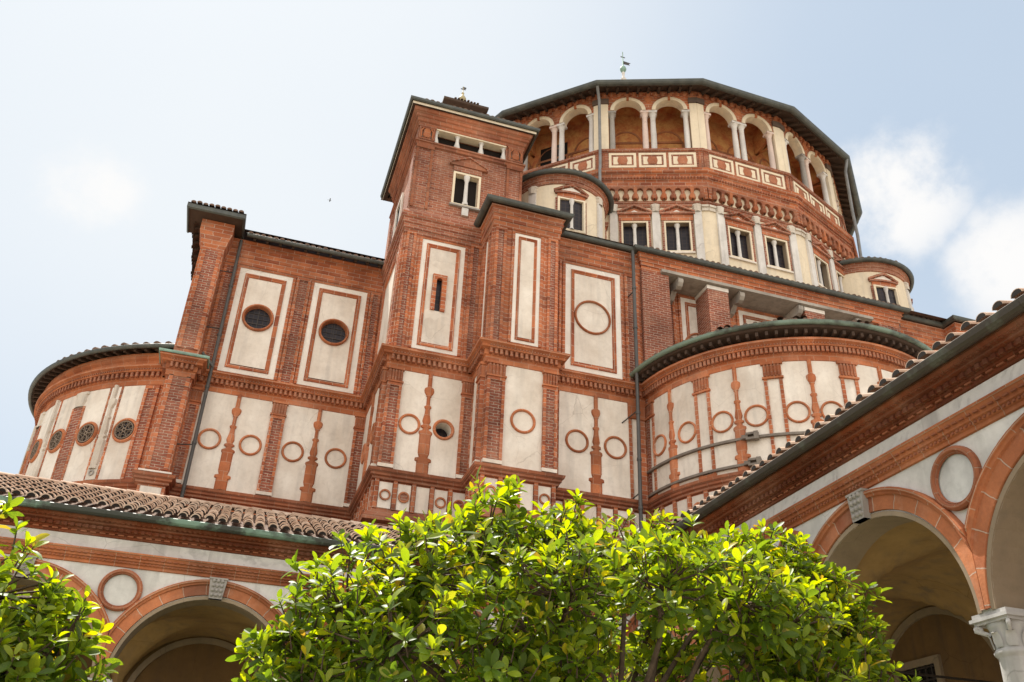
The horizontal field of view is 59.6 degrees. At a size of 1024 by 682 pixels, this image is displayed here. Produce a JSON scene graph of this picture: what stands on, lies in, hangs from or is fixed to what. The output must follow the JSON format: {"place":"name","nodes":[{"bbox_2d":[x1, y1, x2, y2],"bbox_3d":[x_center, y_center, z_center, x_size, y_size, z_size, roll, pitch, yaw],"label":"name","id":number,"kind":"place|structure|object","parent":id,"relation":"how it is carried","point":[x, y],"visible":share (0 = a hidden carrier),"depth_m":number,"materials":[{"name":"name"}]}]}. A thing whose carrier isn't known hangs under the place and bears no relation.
{"place":"outdoors","nodes":[
{"label":"outdoors","id":0,"kind":"place"},
{"bbox_2d":[0,0,1023,473],"label":"sky","id":1,"kind":"structure","parent":0,"point":[116,116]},
{"bbox_2d":[610,288,1023,681],"bbox_3d":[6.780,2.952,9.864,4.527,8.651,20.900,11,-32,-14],"label":"cloister wing","id":2,"kind":"structure","parent":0,"point":[906,486],"depth_m":11.23,"materials":[{"name":"red brick"}]},
{"bbox_2d":[894,654,945,681],"bbox_3d":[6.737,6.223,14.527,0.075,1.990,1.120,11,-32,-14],"label":"window","id":3,"kind":"structure","parent":2,"relation":"in","point":[932,664],"depth_m":14.76,"materials":[{"name":"beige"}]},
{"label":"ground","id":4,"kind":"structure","parent":0,"visible":0},
{"bbox_2d":[0,472,610,681],"bbox_3d":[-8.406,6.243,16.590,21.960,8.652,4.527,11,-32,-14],"label":"cloister wing","id":5,"kind":"structure","parent":4,"relation":"on","point":[181,591],"depth_m":16.62,"materials":[{"name":"red brick"}]},
{"bbox_2d":[18,52,975,681],"bbox_3d":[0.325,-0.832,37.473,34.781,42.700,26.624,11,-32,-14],"label":"church","id":6,"kind":"structure","parent":4,"relation":"on","point":[640,298],"depth_m":28.10,"materials":[{"name":"brick"}]},
{"label":"garden path","id":7,"kind":"structure","parent":0,"visible":0},
{"label":"lawn","id":8,"kind":"structure","parent":7,"relation":"on","visible":0},
{"bbox_2d":[0,492,122,681],"bbox_3d":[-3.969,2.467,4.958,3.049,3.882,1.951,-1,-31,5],"label":"magnolia tree","id":9,"kind":"object","parent":8,"relation":"on","point":[31,634],"visible":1,"depth_m":5.55,"materials":[{"name":"green plant"}]},
{"bbox_2d":[405,602,660,681],"bbox_3d":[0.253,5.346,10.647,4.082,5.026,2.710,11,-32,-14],"label":"magnolia tree","id":10,"kind":"object","parent":8,"relation":"on","point":[627,675],"visible":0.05,"depth_m":11.55,"materials":[{"name":"green plant"}]},
{"bbox_2d":[225,466,921,681],"bbox_3d":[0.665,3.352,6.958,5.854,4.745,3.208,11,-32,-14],"label":"magnolia tree","id":11,"kind":"object","parent":8,"relation":"on","point":[768,598],"visible":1,"depth_m":6.61,"materials":[{"name":"green plant"}]}
]}

